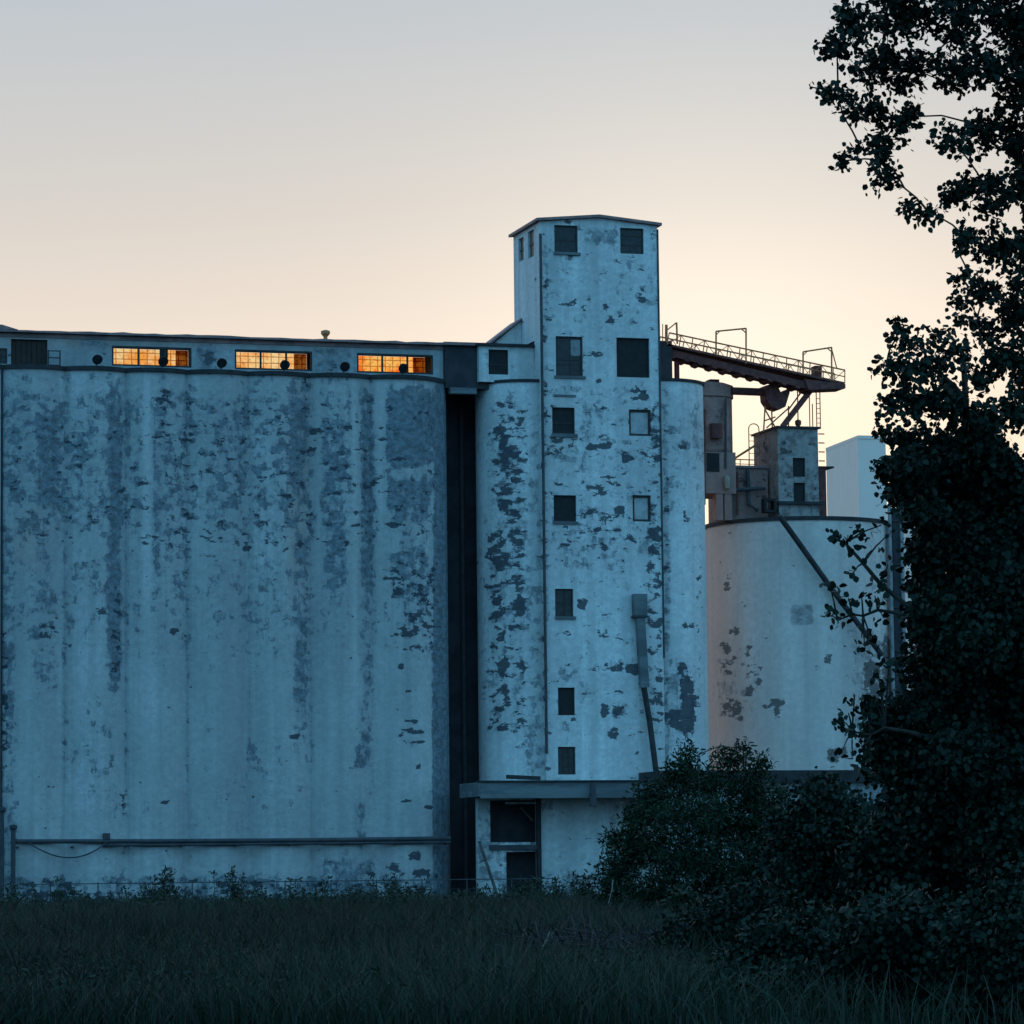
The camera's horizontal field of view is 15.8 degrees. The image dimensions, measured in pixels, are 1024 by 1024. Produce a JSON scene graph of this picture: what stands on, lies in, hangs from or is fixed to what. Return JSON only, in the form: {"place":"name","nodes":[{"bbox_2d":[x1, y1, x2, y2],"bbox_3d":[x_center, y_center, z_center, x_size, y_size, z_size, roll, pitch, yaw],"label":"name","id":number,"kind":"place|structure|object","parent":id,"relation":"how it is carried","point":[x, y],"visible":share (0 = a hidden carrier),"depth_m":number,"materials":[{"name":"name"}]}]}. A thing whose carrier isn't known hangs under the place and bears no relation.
{"place":"outdoors","nodes":[
{"label":"outdoors","id":0,"kind":"place"},
{"bbox_2d":[0,0,1023,523],"label":"sky","id":1,"kind":"structure","parent":0,"point":[300,169],"materials":[{"name":"beige"}]},
{"bbox_2d":[710,1017,966,1023],"bbox_3d":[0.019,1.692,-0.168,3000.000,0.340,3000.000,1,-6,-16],"label":"ground","id":2,"kind":"structure","parent":0,"point":[808,1022],"depth_m":40.08,"materials":[{"name":"green plant"}]},
{"bbox_2d":[0,807,5,901],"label":"pipe post","id":3,"kind":"object","parent":2,"relation":"on","point":[2,810],"visible":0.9,"depth_m":203.25,"materials":[{"name":"grey metal"}]},
{"bbox_2d":[9,824,16,895],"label":"pipe post","id":4,"kind":"object","parent":2,"relation":"on","point":[12,827],"visible":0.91,"depth_m":203.39,"materials":[{"name":"grey metal"}]},
{"bbox_2d":[4,885,24,906],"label":"tall weed","id":5,"kind":"object","parent":2,"relation":"on","point":[13,886],"visible":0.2,"depth_m":175.90,"materials":[{"name":"green plant"}]},
{"bbox_2d":[31,885,42,902],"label":"tall weed","id":6,"kind":"object","parent":2,"relation":"on","point":[34,894],"visible":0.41,"depth_m":189.95,"materials":[{"name":"green plant"}]},
{"bbox_2d":[48,876,64,903],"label":"tall weed","id":7,"kind":"object","parent":2,"relation":"on","point":[57,877],"visible":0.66,"depth_m":187.42,"materials":[{"name":"green plant"}]},
{"bbox_2d":[46,890,66,904],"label":"tall weed","id":8,"kind":"object","parent":2,"relation":"on","point":[62,893],"visible":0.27,"depth_m":193.66,"materials":[{"name":"green plant"}]},
{"bbox_2d":[50,885,82,904],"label":"tall weed","id":9,"kind":"object","parent":2,"relation":"on","point":[69,893],"visible":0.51,"depth_m":186.07,"materials":[{"name":"green plant"}]},
{"bbox_2d":[75,889,97,903],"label":"tall weed","id":10,"kind":"object","parent":2,"relation":"on","point":[85,897],"visible":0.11,"depth_m":191.73,"materials":[{"name":"green plant"}]},
{"bbox_2d":[105,890,116,902],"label":"tall weed","id":11,"kind":"object","parent":2,"relation":"on","point":[110,896],"visible":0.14,"depth_m":189.06,"materials":[{"name":"green plant"}]},
{"bbox_2d":[119,884,147,901],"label":"tall weed","id":12,"kind":"object","parent":2,"relation":"on","point":[130,892],"visible":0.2,"depth_m":190.18,"materials":[{"name":"green plant"}]},
{"bbox_2d":[138,883,167,901],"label":"tall weed","id":13,"kind":"object","parent":2,"relation":"on","point":[147,889],"visible":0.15,"depth_m":176.80,"materials":[{"name":"green plant"}]},
{"bbox_2d":[139,870,167,899],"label":"tall weed","id":14,"kind":"object","parent":2,"relation":"on","point":[154,889],"visible":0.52,"depth_m":176.90,"materials":[{"name":"green plant"}]},
{"bbox_2d":[156,865,170,901],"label":"tall weed","id":15,"kind":"object","parent":2,"relation":"on","point":[164,883],"visible":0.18,"depth_m":185.86,"materials":[{"name":"green plant"}]},
{"bbox_2d":[160,867,182,899],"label":"tall weed","id":16,"kind":"object","parent":2,"relation":"on","point":[170,879],"visible":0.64,"depth_m":178.95,"materials":[{"name":"green plant"}]},
{"bbox_2d":[171,884,180,900],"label":"tall weed","id":17,"kind":"object","parent":2,"relation":"on","point":[174,892],"visible":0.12,"depth_m":188.15,"materials":[{"name":"green plant"}]},
{"bbox_2d":[209,866,234,899],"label":"tall weed","id":18,"kind":"object","parent":2,"relation":"on","point":[217,885],"visible":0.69,"depth_m":193.31,"materials":[{"name":"green plant"}]},
{"bbox_2d":[0,364,450,902],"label":"silo bank","id":19,"kind":"structure","parent":2,"relation":"on","point":[223,603],"depth_m":208.75,"materials":[{"name":"concrete"}]},
{"bbox_2d":[48,350,60,365],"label":"roof rail","id":20,"kind":"object","parent":19,"relation":"on","point":[59,351],"visible":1,"depth_m":208.94,"materials":[{"name":"metal"}]},
{"bbox_2d":[92,355,102,365],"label":"floodlight","id":21,"kind":"object","parent":19,"relation":"on","point":[97,359],"visible":1,"depth_m":208.27,"materials":[{"name":"metal"}]},
{"bbox_2d":[158,356,168,367],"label":"floodlight","id":22,"kind":"object","parent":19,"relation":"on","point":[163,361],"visible":1,"depth_m":209.32,"materials":[{"name":"metal"}]},
{"bbox_2d":[0,325,443,378],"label":"conveyor gallery","id":23,"kind":"object","parent":19,"relation":"on","point":[76,348],"visible":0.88,"depth_m":212.06,"materials":[{"name":"paint"}]},
{"bbox_2d":[0,348,6,363],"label":"window","id":24,"kind":"structure","parent":23,"relation":"in","point":[3,351],"depth_m":208.57,"materials":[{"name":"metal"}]},
{"bbox_2d":[11,340,46,363],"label":"door","id":25,"kind":"structure","parent":23,"relation":"in","point":[22,351],"depth_m":209.13,"materials":[{"name":"grey metal"}]},
{"bbox_2d":[112,346,191,367],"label":"window","id":26,"kind":"structure","parent":23,"relation":"in","point":[163,350],"depth_m":210.93,"materials":[{"name":"glass"}]},
{"bbox_2d":[235,349,311,370],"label":"window","id":27,"kind":"structure","parent":23,"relation":"in","point":[260,351],"depth_m":212.84,"materials":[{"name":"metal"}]},
{"bbox_2d":[321,330,329,338],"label":"roof vent","id":28,"kind":"object","parent":23,"relation":"on","point":[325,334],"visible":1,"depth_m":215.28,"materials":[{"name":"grey metal"}]},
{"bbox_2d":[357,353,432,374],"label":"window","id":29,"kind":"structure","parent":23,"relation":"in","point":[358,354],"depth_m":214.88,"materials":[{"name":"glass"}]},
{"bbox_2d":[217,358,226,368],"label":"floodlight","id":30,"kind":"object","parent":19,"relation":"on","point":[221,363],"visible":1,"depth_m":210.27,"materials":[{"name":"metal"}]},
{"bbox_2d":[16,833,450,847],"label":"pipe run","id":31,"kind":"object","parent":19,"relation":"attached to","point":[443,840],"visible":1,"depth_m":207.48,"materials":[{"name":"metal"}]},
{"bbox_2d":[28,842,107,857],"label":"hanging cable","id":32,"kind":"object","parent":31,"relation":"hanging from","point":[67,857],"visible":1,"depth_m":204.47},
{"bbox_2d":[280,360,289,370],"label":"floodlight","id":33,"kind":"object","parent":19,"relation":"on","point":[284,365],"visible":1,"depth_m":211.29,"materials":[{"name":"metal"}]},
{"bbox_2d":[340,362,349,372],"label":"floodlight","id":34,"kind":"object","parent":19,"relation":"on","point":[344,367],"visible":1,"depth_m":212.28,"materials":[{"name":"metal"}]},
{"bbox_2d":[399,363,408,373],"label":"floodlight","id":35,"kind":"object","parent":19,"relation":"on","point":[403,368],"visible":1,"depth_m":213.25,"materials":[{"name":"metal"}]},
{"bbox_2d":[442,342,488,397],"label":"link bridge","id":36,"kind":"structure","parent":19,"relation":"on","point":[460,368],"depth_m":215.68,"materials":[{"name":"concrete"}]},
{"bbox_2d":[225,866,246,900],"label":"tall weed","id":37,"kind":"object","parent":2,"relation":"on","point":[233,891],"visible":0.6,"depth_m":184.98,"materials":[{"name":"green plant"}]},
{"bbox_2d":[0,878,556,901],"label":"wire fence","id":38,"kind":"object","parent":2,"relation":"on","point":[284,881],"visible":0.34,"depth_m":201.55,"materials":[{"name":"grey metal"}]},
{"bbox_2d":[275,877,309,900],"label":"tall weed","id":39,"kind":"object","parent":2,"relation":"on","point":[293,895],"visible":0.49,"depth_m":188.02,"materials":[{"name":"green plant"}]},
{"bbox_2d":[0,873,643,914],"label":"weed thicket","id":40,"kind":"object","parent":2,"relation":"on","point":[259,896],"visible":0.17,"depth_m":154.51,"materials":[{"name":"green plant"}]},
{"bbox_2d":[315,876,334,899],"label":"tall weed","id":41,"kind":"object","parent":2,"relation":"on","point":[320,883],"visible":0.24,"depth_m":181.54,"materials":[{"name":"green plant"}]},
{"bbox_2d":[361,876,379,901],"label":"tall weed","id":42,"kind":"object","parent":2,"relation":"on","point":[372,886],"visible":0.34,"depth_m":191.47,"materials":[{"name":"green plant"}]},
{"bbox_2d":[378,874,400,895],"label":"tall weed","id":43,"kind":"object","parent":2,"relation":"on","point":[387,886],"visible":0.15,"depth_m":184.03,"materials":[{"name":"green plant"}]},
{"bbox_2d":[446,396,478,897],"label":"recessed wall","id":44,"kind":"structure","parent":2,"relation":"on","point":[462,598],"depth_m":218.24,"materials":[{"name":"concrete"}]},
{"bbox_2d":[464,882,489,898],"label":"tall weed","id":45,"kind":"object","parent":2,"relation":"on","point":[484,888],"visible":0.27,"depth_m":185.09,"materials":[{"name":"green plant"}]},
{"bbox_2d":[478,841,497,895],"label":"leaning plank","id":46,"kind":"object","parent":2,"relation":"on","point":[486,863],"visible":0.64,"depth_m":209.81,"materials":[{"name":"wood"}]},
{"bbox_2d":[488,885,516,897],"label":"tall weed","id":47,"kind":"object","parent":2,"relation":"on","point":[499,890],"visible":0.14,"depth_m":192.60,"materials":[{"name":"green plant"}]},
{"bbox_2d":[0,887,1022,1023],"bbox_3d":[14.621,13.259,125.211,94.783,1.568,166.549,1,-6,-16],"label":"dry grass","id":48,"kind":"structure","parent":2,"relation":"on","point":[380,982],"depth_m":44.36,"materials":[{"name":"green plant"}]},
{"bbox_2d":[0,887,1023,1023],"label":"grass","id":49,"kind":"structure","parent":2,"relation":"on","point":[275,1015],"depth_m":41.12,"materials":[{"name":"green plant"}]},
{"bbox_2d":[515,878,531,897],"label":"tall weed","id":50,"kind":"object","parent":2,"relation":"on","point":[520,884],"visible":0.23,"depth_m":182.18,"materials":[{"name":"green plant"}]},
{"bbox_2d":[527,875,564,897],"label":"tall weed","id":51,"kind":"object","parent":2,"relation":"on","point":[540,881],"visible":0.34,"depth_m":194.88,"materials":[{"name":"green plant"}]},
{"bbox_2d":[548,876,562,900],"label":"tall weed","id":52,"kind":"object","parent":2,"relation":"on","point":[555,881],"visible":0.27,"depth_m":180.26,"materials":[{"name":"green plant"}]},
{"bbox_2d":[460,775,664,897],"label":"loading shed","id":53,"kind":"structure","parent":2,"relation":"on","point":[572,816],"depth_m":211.97,"materials":[{"name":"white paint"}]},
{"bbox_2d":[568,877,583,898],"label":"tall weed","id":54,"kind":"object","parent":2,"relation":"on","point":[574,879],"visible":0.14,"depth_m":184.38,"materials":[{"name":"green plant"}]},
{"bbox_2d":[499,880,662,958],"bbox_3d":[1.478,6.828,58.037,3.530,2.108,3.974,-1,-6,2],"label":"brush pile","id":55,"kind":"object","parent":2,"relation":"on","point":[574,933],"visible":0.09,"depth_m":57.57,"materials":[{"name":"plant"}]},
{"bbox_2d":[567,870,597,900],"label":"tall weed","id":56,"kind":"object","parent":2,"relation":"on","point":[580,884],"visible":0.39,"depth_m":178.18,"materials":[{"name":"green plant"}]},
{"bbox_2d":[508,214,664,841],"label":"headhouse tower","id":57,"kind":"structure","parent":2,"relation":"on","point":[586,300],"depth_m":215.53,"materials":[{"name":"white paint"}]},
{"bbox_2d":[475,379,543,780],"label":"round silo","id":58,"kind":"object","parent":57,"relation":"attached to","point":[509,593],"visible":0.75,"depth_m":214.60,"materials":[{"name":"white paint"}]},
{"bbox_2d":[475,318,534,381],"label":"silo top house","id":59,"kind":"structure","parent":58,"relation":"on","point":[504,353],"depth_m":216.19,"materials":[{"name":"white paint"}]},
{"bbox_2d":[488,350,507,374],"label":"window","id":60,"kind":"structure","parent":59,"relation":"in","point":[498,359],"depth_m":216.09,"materials":[{"name":"glass"}]},
{"bbox_2d":[520,238,523,260],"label":"slit window","id":61,"kind":"structure","parent":57,"relation":"in","point":[522,240],"depth_m":219.81,"materials":[{"name":"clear glass"}]},
{"bbox_2d":[530,231,533,256],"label":"slit window","id":62,"kind":"structure","parent":57,"relation":"in","point":[531,233],"depth_m":217.84,"materials":[{"name":"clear glass"}]},
{"bbox_2d":[552,407,573,433],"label":"window","id":63,"kind":"structure","parent":57,"relation":"in","point":[562,418],"depth_m":215.40,"materials":[{"name":"glass"}]},
{"bbox_2d":[555,589,572,616],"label":"window","id":64,"kind":"structure","parent":57,"relation":"in","point":[563,597],"depth_m":214.30,"materials":[{"name":"glass"}]},
{"bbox_2d":[554,495,575,521],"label":"window","id":65,"kind":"structure","parent":57,"relation":"in","point":[564,505],"depth_m":214.88,"materials":[{"name":"glass"}]},
{"bbox_2d":[554,225,576,251],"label":"window","id":66,"kind":"structure","parent":57,"relation":"in","point":[565,237],"depth_m":216.51,"materials":[{"name":"glass"}]},
{"bbox_2d":[558,688,573,714],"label":"window","id":67,"kind":"structure","parent":57,"relation":"in","point":[565,696],"depth_m":213.78,"materials":[{"name":"glass"}]},
{"bbox_2d":[558,747,574,774],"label":"window","id":68,"kind":"structure","parent":57,"relation":"in","point":[566,755],"depth_m":213.42,"materials":[{"name":"glass"}]},
{"bbox_2d":[556,336,582,375],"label":"window","id":69,"kind":"structure","parent":57,"relation":"in","point":[566,365],"depth_m":215.83,"materials":[{"name":"glass"}]},
{"bbox_2d":[620,228,642,253],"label":"window","id":70,"kind":"structure","parent":57,"relation":"in","point":[631,240],"depth_m":217.68,"materials":[{"name":"glass"}]},
{"bbox_2d":[616,338,648,377],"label":"window","id":71,"kind":"structure","parent":57,"relation":"in","point":[632,353],"depth_m":216.99,"materials":[{"name":"glass"}]},
{"bbox_2d":[629,410,649,435],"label":"window","id":72,"kind":"structure","parent":57,"relation":"in","point":[639,420],"depth_m":216.67,"materials":[{"name":"metal"}]},
{"bbox_2d":[632,495,649,521],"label":"window","id":73,"kind":"structure","parent":57,"relation":"in","point":[641,504],"depth_m":216.19,"materials":[{"name":"glass"}]},
{"bbox_2d":[631,594,658,770],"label":"grain spout","id":74,"kind":"object","parent":57,"relation":"attached to","point":[639,609],"visible":0.95,"depth_m":214.62,"materials":[{"name":"grey metal"}]},
{"bbox_2d":[581,875,593,895],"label":"tall weed","id":75,"kind":"object","parent":2,"relation":"on","point":[588,881],"visible":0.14,"depth_m":191.32,"materials":[{"name":"green plant"}]},
{"bbox_2d":[648,878,709,916],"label":"shrub","id":76,"kind":"object","parent":2,"relation":"on","point":[684,893],"visible":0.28,"depth_m":91.78,"materials":[{"name":"green plant"}]},
{"bbox_2d":[661,378,708,769],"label":"round silo","id":77,"kind":"object","parent":2,"relation":"on","point":[685,658],"visible":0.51,"depth_m":217.17,"materials":[{"name":"white paint"}]},
{"bbox_2d":[580,734,795,910],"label":"sumac bush","id":78,"kind":"object","parent":2,"relation":"on","point":[688,861],"visible":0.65,"depth_m":104.52,"materials":[{"name":"green plant"}]},
{"bbox_2d":[645,871,802,968],"bbox_3d":[3.297,6.519,55.961,2.861,2.168,3.103,1,-6,-16],"label":"shrub","id":79,"kind":"object","parent":2,"relation":"on","point":[724,908],"visible":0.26,"depth_m":55.33,"materials":[{"name":"green plant"}]},
{"bbox_2d":[639,770,893,890],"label":"shed","id":80,"kind":"structure","parent":2,"relation":"on","point":[851,776],"depth_m":212.69,"materials":[{"name":"paint"}]},
{"bbox_2d":[706,898,852,1016],"bbox_3d":[3.377,5.465,42.983,2.594,1.949,2.796,1,-6,-16],"label":"shrub","id":81,"kind":"object","parent":2,"relation":"on","point":[785,940],"visible":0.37,"depth_m":42.38,"materials":[{"name":"green plant"}]},
{"bbox_2d":[705,516,890,769],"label":"storage silo","id":82,"kind":"object","parent":2,"relation":"on","point":[787,666],"visible":0.45,"depth_m":221.80,"materials":[{"name":"concrete"}]},
{"bbox_2d":[703,379,735,520],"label":"brown bin","id":83,"kind":"object","parent":82,"relation":"on","point":[720,470],"visible":0.56,"depth_m":223.82,"materials":[{"name":"concrete"}]},
{"bbox_2d":[708,459,776,522],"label":"brown annex","id":84,"kind":"object","parent":82,"relation":"on","point":[750,499],"visible":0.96,"depth_m":224.78,"materials":[{"name":"concrete"}]},
{"bbox_2d":[736,444,756,458],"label":"stay bar","id":85,"kind":"object","parent":84,"relation":"attached to","point":[747,450],"visible":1,"depth_m":225.64,"materials":[{"name":"metal"}]},
{"bbox_2d":[748,423,759,465],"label":"caged ladder","id":86,"kind":"object","parent":84,"relation":"on","point":[754,447],"visible":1,"depth_m":226.18,"materials":[{"name":"grey metal"}]},
{"bbox_2d":[751,426,833,516],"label":"headhouse","id":87,"kind":"structure","parent":82,"relation":"on","point":[796,474],"depth_m":224.52,"materials":[{"name":"paint"}]},
{"bbox_2d":[660,322,845,425],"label":"conveyor gantry","id":88,"kind":"object","parent":87,"relation":"on","point":[809,384],"visible":0.98,"depth_m":224.37,"materials":[{"name":"steel"},{"name":"dark steel"},{"name":"rusted steel"}]},
{"bbox_2d":[731,383,801,431],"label":"grain duct","id":89,"kind":"object","parent":88,"relation":"attached to","point":[773,397],"visible":1,"depth_m":225.34,"materials":[{"name":"metal"}]},
{"bbox_2d":[795,390,800,425],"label":"roof mast","id":90,"kind":"object","parent":87,"relation":"on","point":[797,422],"visible":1,"depth_m":225.66,"materials":[{"name":"metal"}]},
{"bbox_2d":[793,458,804,476],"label":"window","id":91,"kind":"structure","parent":87,"relation":"in","point":[798,463],"depth_m":224.59,"materials":[{"name":"glass"}]},
{"bbox_2d":[793,483,804,500],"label":"window","id":92,"kind":"structure","parent":87,"relation":"in","point":[799,488],"depth_m":224.42,"materials":[{"name":"glass"}]},
{"bbox_2d":[809,392,820,428],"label":"roof ladder","id":93,"kind":"object","parent":87,"relation":"on","point":[816,410],"visible":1,"depth_m":226.12,"materials":[{"name":"grey metal"}]},
{"bbox_2d":[778,515,883,656],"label":"spout pipe","id":94,"kind":"object","parent":82,"relation":"attached to","point":[806,553],"visible":0.79,"depth_m":220.95,"materials":[{"name":"grey metal"}]},
{"bbox_2d":[749,766,883,915],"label":"shrub","id":95,"kind":"object","parent":2,"relation":"on","point":[826,811],"visible":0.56,"depth_m":79.12,"materials":[{"name":"green plant"}]},
{"bbox_2d":[826,435,886,519],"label":"warehouse","id":96,"kind":"structure","parent":2,"relation":"on","point":[851,490],"depth_m":378.47,"materials":[{"name":"white metal"}]},
{"bbox_2d":[887,504,906,706],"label":"elevator leg","id":97,"kind":"object","parent":2,"relation":"on","point":[895,577],"visible":0.22,"depth_m":224.62,"materials":[{"name":"metal"}]},
{"bbox_2d":[804,869,997,1023],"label":"shrub","id":98,"kind":"object","parent":2,"relation":"on","point":[886,927],"visible":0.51,"depth_m":39.67,"materials":[{"name":"green plant"}]},
{"bbox_2d":[827,790,985,906],"bbox_3d":[6.896,6.264,61.968,3.399,3.665,3.266,0,-6,-4],"label":"shrub","id":99,"kind":"object","parent":2,"relation":"on","point":[868,854],"visible":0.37,"depth_m":60.88,"materials":[{"name":"green plant"}]},
{"bbox_2d":[904,527,915,723],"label":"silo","id":100,"kind":"object","parent":2,"relation":"on","point":[907,567],"depth_m":258.06,"materials":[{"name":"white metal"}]},
{"bbox_2d":[809,0,1023,435],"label":"cottonwood tree","id":101,"kind":"object","parent":2,"relation":"on","point":[1009,21],"visible":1,"depth_m":54.75,"materials":[{"name":"green plant"}]},
{"bbox_2d":[819,315,1023,880],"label":"bushy tree","id":102,"kind":"object","parent":2,"relation":"on","point":[951,758],"visible":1,"depth_m":51.43,"materials":[{"name":"green plant"}]},
{"bbox_2d":[926,845,1023,1023],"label":"shrub","id":103,"kind":"object","parent":2,"relation":"on","point":[985,936],"visible":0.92,"depth_m":38.68,"materials":[{"name":"green plant"}]},
{"bbox_2d":[965,857,996,897],"bbox_3d":[8.092,5.910,57.828,2.113,3.527,2.934,-1,-6,3],"label":"shrub","id":104,"kind":"object","parent":2,"relation":"on","point":[980,878],"visible":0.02,"depth_m":57.28,"materials":[{"name":"green plant"}]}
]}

